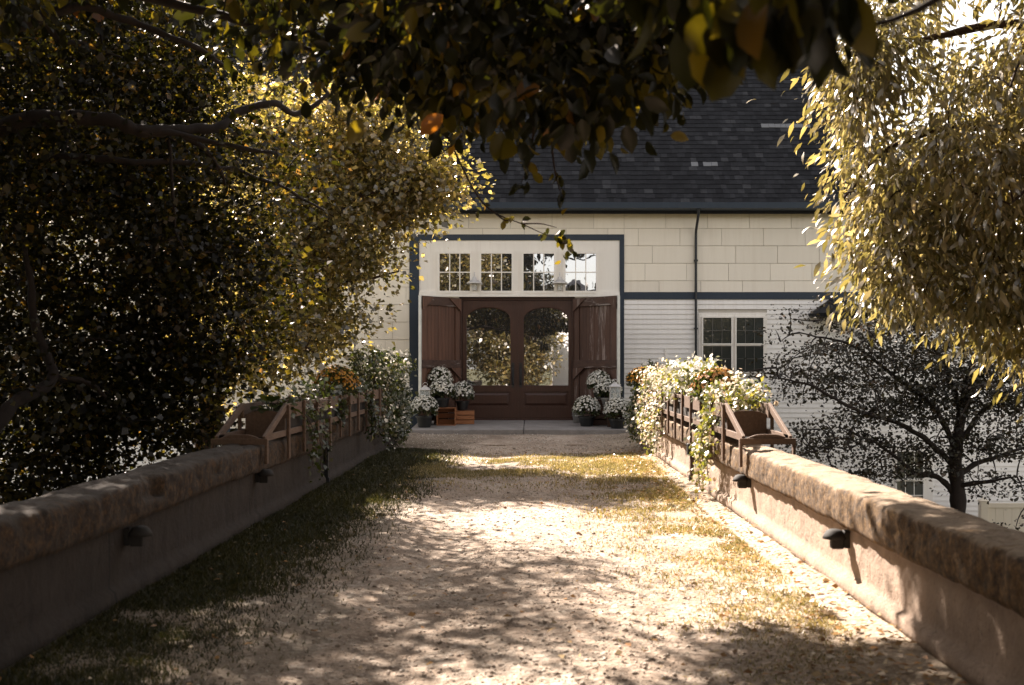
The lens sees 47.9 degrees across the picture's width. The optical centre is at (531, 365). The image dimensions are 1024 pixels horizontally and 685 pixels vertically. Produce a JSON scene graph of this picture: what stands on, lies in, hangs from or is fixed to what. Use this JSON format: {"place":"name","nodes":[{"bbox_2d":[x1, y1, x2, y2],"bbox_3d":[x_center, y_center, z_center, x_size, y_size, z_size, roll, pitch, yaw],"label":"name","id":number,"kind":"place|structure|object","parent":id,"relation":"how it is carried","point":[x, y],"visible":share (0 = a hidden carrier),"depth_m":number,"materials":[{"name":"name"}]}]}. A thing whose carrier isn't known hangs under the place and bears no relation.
{"place":"outdoors","nodes":[
{"label":"outdoors","id":0,"kind":"place"},
{"bbox_2d":[324,442,331,481],"bbox_3d":[-2.019,0.975,11.450,0.069,0.490,0.090,0,0,0],"label":"wall stake","id":1,"kind":"object","parent":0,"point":[326,473],"depth_m":11.43,"materials":[{"name":"metal"}]},
{"bbox_2d":[0,433,972,684],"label":"driveway","id":2,"kind":"structure","parent":0,"point":[679,654],"depth_m":5.73,"materials":[{"name":"beige gravel"}]},
{"bbox_2d":[0,446,467,684],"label":"grass verge","id":3,"kind":"object","parent":2,"relation":"on","point":[314,515],"depth_m":6.34,"materials":[{"name":"green plant"}]},
{"bbox_2d":[347,345,419,450],"bbox_3d":[-2.170,0.443,16.284,1.186,1.499,2.668,0,0,0],"label":"flowering bush","id":4,"kind":"object","parent":2,"relation":"on","point":[399,411],"visible":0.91,"depth_m":15.70,"materials":[{"name":"green plant"}]},
{"bbox_2d":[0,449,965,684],"bbox_3d":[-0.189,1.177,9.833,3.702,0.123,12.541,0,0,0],"label":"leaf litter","id":5,"kind":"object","parent":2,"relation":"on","point":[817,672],"visible":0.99,"depth_m":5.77,"materials":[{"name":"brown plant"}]},
{"bbox_2d":[392,451,683,493],"bbox_3d":[0.053,1.194,13.367,2.960,0.092,4.736,0,0,0],"label":"dry grass patch","id":6,"kind":"object","parent":2,"relation":"on","point":[448,471],"visible":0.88,"depth_m":13.22,"materials":[{"name":"yellow plant"}]},
{"bbox_2d":[622,357,662,439],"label":"flowering bush","id":7,"kind":"object","parent":2,"relation":"on","point":[643,364],"visible":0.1,"depth_m":18.26,"materials":[{"name":"green plant"}]},
{"bbox_2d":[630,357,692,462],"bbox_3d":[1.759,0.535,14.943,0.814,1.291,2.745,0,0,0],"label":"flowering plant","id":8,"kind":"object","parent":2,"relation":"on","point":[645,405],"visible":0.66,"depth_m":14.66,"materials":[{"name":"white plant"}]},
{"bbox_2d":[548,451,901,684],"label":"dry grass verge","id":9,"kind":"structure","parent":2,"relation":"on","point":[676,495],"depth_m":7.18,"materials":[{"name":"yellow plant"}]},
{"bbox_2d":[422,435,634,445],"bbox_3d":[-0.100,1.352,18.950,5.000,0.296,2.700,0,0,0],"label":"gravel apron","id":10,"kind":"object","parent":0,"point":[500,440],"depth_m":18.58,"materials":[{"name":"beige gravel"}]},
{"bbox_2d":[360,350,413,435],"bbox_3d":[-2.305,0.529,18.513,0.818,1.576,1.793,0,0,-5],"label":"flowering bush","id":11,"kind":"object","parent":10,"relation":"on","point":[405,388],"visible":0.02,"depth_m":18.76,"materials":[{"name":"green plant"}]},
{"bbox_2d":[410,420,633,434],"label":"porch slab","id":12,"kind":"structure","parent":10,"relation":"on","point":[513,427],"depth_m":20.39,"materials":[{"name":"concrete"}]},
{"bbox_2d":[411,394,438,427],"bbox_3d":[-1.908,0.802,20.623,0.551,0.595,0.546,0,0,-42],"label":"potted mum","id":13,"kind":"object","parent":12,"relation":"on","point":[426,403],"visible":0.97,"depth_m":20.51,"materials":[{"name":"white plant"}]},
{"bbox_2d":[418,408,431,424],"bbox_3d":[-1.944,0.887,21.050,0.233,0.400,0.200,0,0,0],"label":"wooden crate","id":14,"kind":"object","parent":12,"relation":"on","point":[422,413],"visible":0.12,"depth_m":20.95,"materials":[{"name":"brown wood"}]},
{"bbox_2d":[419,382,430,396],"bbox_3d":[-1.935,0.491,21.050,0.224,0.381,0.224,0,0,0],"label":"candle lantern","id":15,"kind":"object","parent":14,"relation":"on","point":[425,387],"visible":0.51,"depth_m":20.97,"materials":[{"name":"metal"}]},
{"bbox_2d":[434,402,448,423],"bbox_3d":[-1.670,0.853,21.430,0.261,0.440,0.220,0,0,0],"label":"wooden crate","id":16,"kind":"object","parent":12,"relation":"on","point":[440,418],"visible":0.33,"depth_m":21.32,"materials":[{"name":"brown wood"}]},
{"bbox_2d":[427,366,453,397],"bbox_3d":[-1.717,0.314,21.420,0.550,0.629,0.542,0,0,23],"label":"potted mum","id":17,"kind":"object","parent":16,"relation":"on","point":[441,372],"visible":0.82,"depth_m":21.30,"materials":[{"name":"white plant"}]},
{"bbox_2d":[436,407,456,425],"bbox_3d":[-1.551,0.924,21.115,0.343,0.325,0.330,0,0,0],"label":"wooden crate","id":18,"kind":"object","parent":12,"relation":"on","point":[445,422],"visible":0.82,"depth_m":21.27,"materials":[{"name":"brown wood"}]},
{"bbox_2d":[429,378,455,406],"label":"potted mum","id":19,"kind":"object","parent":18,"relation":"on","point":[446,386],"visible":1,"depth_m":20.99,"materials":[{"name":"white plant"}]},
{"bbox_2d":[456,410,473,423],"bbox_3d":[-1.219,0.950,21.350,0.330,0.255,0.300,0,0,-2],"label":"wooden crate","id":20,"kind":"object","parent":12,"relation":"on","point":[464,416],"visible":1,"depth_m":21.20,"materials":[{"name":"brown wood"}]},
{"bbox_2d":[450,381,474,409],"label":"potted mum","id":21,"kind":"object","parent":20,"relation":"on","point":[464,388],"visible":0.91,"depth_m":21.25,"materials":[{"name":"white plant"}]},
{"bbox_2d":[572,411,582,422],"bbox_3d":[0.872,0.954,21.500,0.230,0.225,0.230,0,0,0],"label":"galvanised bucket","id":22,"kind":"object","parent":12,"relation":"on","point":[575,419],"visible":0.49,"depth_m":21.42,"materials":[{"name":"metal"}]},
{"bbox_2d":[572,395,600,425],"bbox_3d":[0.991,0.806,20.852,0.545,0.569,0.534,0,0,40],"label":"potted mum","id":23,"kind":"object","parent":12,"relation":"on","point":[581,403],"visible":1,"depth_m":20.74,"materials":[{"name":"white plant"}]},
{"bbox_2d":[590,407,606,424],"bbox_3d":[1.282,0.918,21.120,0.396,0.335,0.280,0,0,0],"label":"wooden crate","id":24,"kind":"object","parent":12,"relation":"on","point":[600,419],"visible":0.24,"depth_m":20.98,"materials":[{"name":"brown wood"}]},
{"bbox_2d":[593,378,622,405],"bbox_3d":[1.415,0.480,21.098,0.574,0.521,0.552,0,0,-19],"label":"potted mum","id":25,"kind":"object","parent":24,"relation":"on","point":[603,386],"visible":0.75,"depth_m":20.98,"materials":[{"name":"plant"}]},
{"bbox_2d":[607,400,623,426],"bbox_3d":[1.519,0.861,20.780,0.298,0.475,0.240,0,0,2],"label":"wooden crate","id":26,"kind":"object","parent":12,"relation":"on","point":[615,417],"visible":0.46,"depth_m":20.66,"materials":[{"name":"brown wood"}]},
{"bbox_2d":[609,379,620,399],"bbox_3d":[1.510,0.427,20.780,0.224,0.381,0.224,0,0,0],"label":"candle lantern","id":27,"kind":"object","parent":26,"relation":"on","point":[614,384],"visible":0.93,"depth_m":20.69,"materials":[{"name":"metal"}]},
{"bbox_2d":[603,397,628,428],"bbox_3d":[1.526,0.827,20.416,0.550,0.560,0.537,0,0,36],"label":"potted mum","id":28,"kind":"object","parent":12,"relation":"on","point":[612,405],"visible":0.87,"depth_m":20.30,"materials":[{"name":"white plant"}]},
{"bbox_3d":[1.229,0.844,21.370,0.284,0.460,0.180,0,0,0],"label":"wooden crate","id":29,"kind":"object","parent":12,"relation":"on","visible":0},
{"bbox_2d":[586,369,610,398],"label":"potted mum","id":30,"kind":"object","parent":29,"relation":"on","point":[595,377],"visible":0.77,"depth_m":21.26,"materials":[{"name":"white plant"}]},
{"bbox_2d":[837,0,1023,308],"label":"sky","id":31,"kind":"structure","parent":0,"point":[988,13],"materials":[{"name":"white"}]},
{"bbox_3d":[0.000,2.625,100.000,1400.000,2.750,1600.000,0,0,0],"label":"ground","id":32,"kind":"structure","parent":0,"visible":0},
{"bbox_2d":[0,0,351,504],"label":"spreading tree","id":33,"kind":"object","parent":32,"relation":"on","point":[108,192],"visible":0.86,"depth_m":10.07,"materials":[{"name":"green plant"}]},
{"bbox_2d":[0,406,397,670],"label":"parapet wall","id":34,"kind":"structure","parent":32,"relation":"on","point":[69,560],"depth_m":5.88,"materials":[{"name":"stone"}]},
{"bbox_2d":[124,525,152,546],"bbox_3d":[-1.991,0.863,5.850,0.138,0.104,0.127,0,0,0],"label":"hooded lamp","id":35,"kind":"object","parent":34,"relation":"attached to","point":[135,536],"visible":1,"depth_m":5.82,"materials":[{"name":"brown metal"}]},
{"bbox_2d":[255,469,273,482],"bbox_3d":[-1.991,0.823,8.620,0.138,0.104,0.127,0,0,0],"label":"hooded lamp","id":36,"kind":"object","parent":34,"relation":"attached to","point":[263,475],"visible":0.95,"depth_m":8.59,"materials":[{"name":"brown metal"}]},
{"bbox_2d":[211,387,393,463],"bbox_3d":[-2.163,0.540,12.684,0.419,0.514,8.320,0,0,0],"label":"planter rack","id":37,"kind":"object","parent":34,"relation":"on","point":[267,426],"visible":0.56,"depth_m":9.36,"materials":[{"name":"brown wood"}]},
{"bbox_2d":[250,395,301,417],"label":"broad leaf plant","id":38,"kind":"object","parent":37,"relation":"in","point":[265,399],"visible":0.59,"depth_m":9.47,"materials":[{"name":"green plant"}]},
{"bbox_2d":[247,381,340,482],"bbox_3d":[-2.060,0.591,10.393,0.718,0.919,1.338,0,0,10],"label":"trailing plant","id":39,"kind":"object","parent":37,"relation":"in","point":[312,454],"visible":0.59,"depth_m":10.21,"materials":[{"name":"green plant"}]},
{"bbox_2d":[279,375,365,427],"bbox_3d":[-2.074,0.362,11.660,0.706,0.555,0.916,0,0,7],"label":"trailing plant","id":40,"kind":"object","parent":37,"relation":"in","point":[319,388],"visible":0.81,"depth_m":11.75,"materials":[{"name":"green plant"}]},
{"bbox_2d":[311,364,360,399],"bbox_3d":[-2.068,0.191,12.204,0.533,0.418,0.527,0,0,-8],"label":"potted mum","id":41,"kind":"object","parent":37,"relation":"on","point":[338,373],"visible":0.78,"depth_m":12.10,"materials":[{"name":"orange plant"}]},
{"bbox_2d":[329,370,383,444],"bbox_3d":[-2.127,0.502,13.440,0.777,0.916,1.897,0,0,0],"label":"trailing plant","id":42,"kind":"object","parent":37,"relation":"in","point":[373,420],"visible":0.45,"depth_m":13.74,"materials":[{"name":"green plant"}]},
{"bbox_2d":[336,343,413,386],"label":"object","id":43,"kind":"object","parent":37,"relation":"on","point":[370,368],"depth_m":16.36,"materials":[{"name":"green plant"}]},
{"bbox_2d":[131,45,495,449],"bbox_3d":[-3.079,-0.031,15.385,4.690,8.284,3.828,0,0,-32],"label":"leaved tree","id":44,"kind":"object","parent":32,"relation":"on","point":[380,196],"visible":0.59,"depth_m":14.98,"materials":[{"name":"green plant"}]},
{"bbox_2d":[0,0,900,264],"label":"broad leaved tree","id":45,"kind":"object","parent":32,"relation":"on","point":[450,67],"visible":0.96,"depth_m":4.72,"materials":[{"name":"green plant"}]},
{"bbox_2d":[0,5,1023,516],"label":"barn","id":46,"kind":"structure","parent":32,"relation":"on","point":[698,241],"depth_m":22.08,"materials":[{"name":"white paint"}]},
{"bbox_2d":[418,295,460,420],"bbox_3d":[-1.702,-0.138,21.586,0.104,2.315,1.091,0,0,37],"label":"barn door","id":47,"kind":"structure","parent":46,"relation":"in","point":[438,317],"depth_m":21.55,"materials":[{"name":"wood"}]},
{"bbox_2d":[437,251,472,292],"bbox_3d":[-1.464,-1.793,22.056,0.683,0.812,0.047,0,0,0],"label":"transom window","id":48,"kind":"structure","parent":46,"relation":"in","point":[454,268],"depth_m":22.07,"materials":[{"name":"clear glass"}]},
{"bbox_2d":[467,272,481,290],"bbox_3d":[-1.080,-1.598,21.938,0.300,0.379,0.315,0,0,0],"label":"barn lamp","id":49,"kind":"object","parent":46,"relation":"attached to","point":[474,280],"visible":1,"depth_m":21.89,"materials":[{"name":"metal"}]},
{"bbox_2d":[462,301,515,418],"bbox_3d":[-0.806,-0.119,22.134,1.032,2.267,0.152,0,0,0],"label":"glazed door","id":50,"kind":"structure","parent":46,"relation":"in","point":[488,327],"depth_m":22.18,"materials":[{"name":"brown wood"}]},
{"bbox_2d":[479,251,513,292],"bbox_3d":[-0.666,-1.793,22.056,0.683,0.812,0.047,0,0,0],"label":"transom window","id":51,"kind":"structure","parent":46,"relation":"in","point":[496,268],"depth_m":22.07,"materials":[{"name":"clear glass"}]},
{"bbox_2d":[521,251,556,292],"bbox_3d":[0.144,-1.793,22.056,0.683,0.812,0.047,0,0,0],"label":"transom window","id":52,"kind":"structure","parent":46,"relation":"in","point":[538,268],"depth_m":22.07,"materials":[{"name":"clear glass"}]},
{"bbox_2d":[518,301,571,418],"bbox_3d":[0.265,-0.119,22.134,1.035,2.267,0.152,0,0,0],"label":"glazed door","id":53,"kind":"structure","parent":46,"relation":"in","point":[544,327],"depth_m":22.18,"materials":[{"name":"brown wood"}]},
{"bbox_2d":[552,272,567,290],"bbox_3d":[0.546,-1.598,21.938,0.300,0.379,0.315,0,0,0],"label":"barn lamp","id":54,"kind":"object","parent":46,"relation":"attached to","point":[559,280],"visible":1,"depth_m":21.89,"materials":[{"name":"metal"}]},
{"bbox_2d":[563,251,598,292],"bbox_3d":[0.948,-1.793,22.056,0.683,0.812,0.047,0,0,0],"label":"transom window","id":55,"kind":"structure","parent":46,"relation":"in","point":[581,273],"depth_m":22.07,"materials":[{"name":"clear glass"}]},
{"bbox_2d":[573,295,619,415],"bbox_3d":[1.214,-0.138,21.584,0.104,2.315,1.156,0,0,-41],"label":"barn door","id":56,"kind":"structure","parent":46,"relation":"in","point":[596,319],"depth_m":21.62,"materials":[{"name":"wood"}]},
{"bbox_2d":[698,313,766,375],"bbox_3d":[3.861,-0.411,22.060,1.314,1.215,0.079,0,0,0],"label":"double window","id":57,"kind":"structure","parent":46,"relation":"in","point":[724,335],"depth_m":22.06,"materials":[{"name":"white paint"}]},
{"bbox_2d":[892,448,932,501],"bbox_3d":[7.305,2.185,22.060,0.786,1.228,0.079,0,0,0],"label":"basement window","id":58,"kind":"structure","parent":46,"relation":"in","point":[923,491],"depth_m":22.07,"materials":[{"name":"white paint"}]},
{"bbox_2d":[624,0,941,101],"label":"broad leaved tree","id":59,"kind":"object","parent":32,"relation":"on","point":[715,47],"visible":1,"depth_m":2.19,"materials":[{"name":"green plant"}]},
{"bbox_2d":[640,413,1023,684],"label":"parapet wall","id":60,"kind":"structure","parent":32,"relation":"on","point":[943,584],"depth_m":5.20,"materials":[{"name":"stone"}]},
{"bbox_2d":[687,443,693,480],"bbox_3d":[1.619,1.005,11.720,0.069,0.430,0.090,0,0,0],"label":"wall stake","id":61,"kind":"object","parent":60,"relation":"on","point":[691,461],"depth_m":11.70,"materials":[{"name":"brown wood"}]},
{"bbox_2d":[637,386,795,466],"bbox_3d":[1.762,0.564,12.734,0.419,0.561,8.320,0,0,0],"label":"planter rack","id":62,"kind":"object","parent":60,"relation":"on","point":[740,426],"visible":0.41,"depth_m":9.41,"materials":[{"name":"brown wood"}]},
{"bbox_2d":[624,382,643,442],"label":"ivy","id":63,"kind":"object","parent":62,"relation":"hanging from","point":[632,408],"visible":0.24,"depth_m":16.89,"materials":[{"name":"green plant"}]},
{"bbox_2d":[625,366,655,391],"bbox_3d":[1.601,0.188,16.550,0.489,0.383,0.489,0,0,-34],"label":"potted mum","id":64,"kind":"object","parent":62,"relation":"on","point":[633,373],"visible":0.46,"depth_m":16.46,"materials":[{"name":"orange plant"}]},
{"bbox_2d":[657,352,741,405],"bbox_3d":[1.757,0.167,12.203,0.783,0.671,2.456,0,0,0],"label":"flowering plant","id":65,"kind":"object","parent":62,"relation":"in","point":[683,376],"visible":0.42,"depth_m":12.05,"materials":[{"name":"white plant"}]},
{"bbox_2d":[688,366,740,405],"bbox_3d":[1.707,0.200,10.649,0.519,0.400,0.500,0,0,18],"label":"potted mum","id":66,"kind":"object","parent":62,"relation":"on","point":[713,373],"visible":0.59,"depth_m":10.57,"materials":[{"name":"orange plant"}]},
{"bbox_2d":[683,368,777,500],"bbox_3d":[1.737,0.614,9.975,0.745,1.187,1.026,0,0,0],"label":"trailing plant","id":67,"kind":"object","parent":62,"relation":"in","point":[702,433],"visible":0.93,"depth_m":9.86,"materials":[{"name":"green plant"}]},
{"bbox_2d":[732,474,750,487],"bbox_3d":[1.591,0.873,8.720,0.138,0.104,0.127,0,0,0],"label":"hooded lamp","id":68,"kind":"object","parent":60,"relation":"attached to","point":[742,481],"visible":0.88,"depth_m":8.69,"materials":[{"name":"brown metal"}]},
{"bbox_2d":[822,528,849,548],"bbox_3d":[1.591,0.903,6.020,0.138,0.104,0.127,0,0,0],"label":"hooded lamp","id":69,"kind":"object","parent":60,"relation":"attached to","point":[838,538],"visible":1,"depth_m":5.99,"materials":[{"name":"brown metal"}]},
{"bbox_2d":[729,294,1023,530],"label":"dark tree","id":70,"kind":"object","parent":32,"relation":"on","point":[957,470],"visible":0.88,"depth_m":17.78,"materials":[{"name":"black plant"}]},
{"bbox_2d":[748,0,1023,423],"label":"pointed leaf tree","id":71,"kind":"object","parent":32,"relation":"on","point":[944,197],"visible":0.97,"depth_m":9.17,"materials":[{"name":"green plant"}]},
{"bbox_2d":[978,497,1023,531],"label":"vinyl fence","id":72,"kind":"object","parent":32,"relation":"on","point":[1007,513],"visible":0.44,"depth_m":19.99,"materials":[{"name":"white plastic"}]}
]}

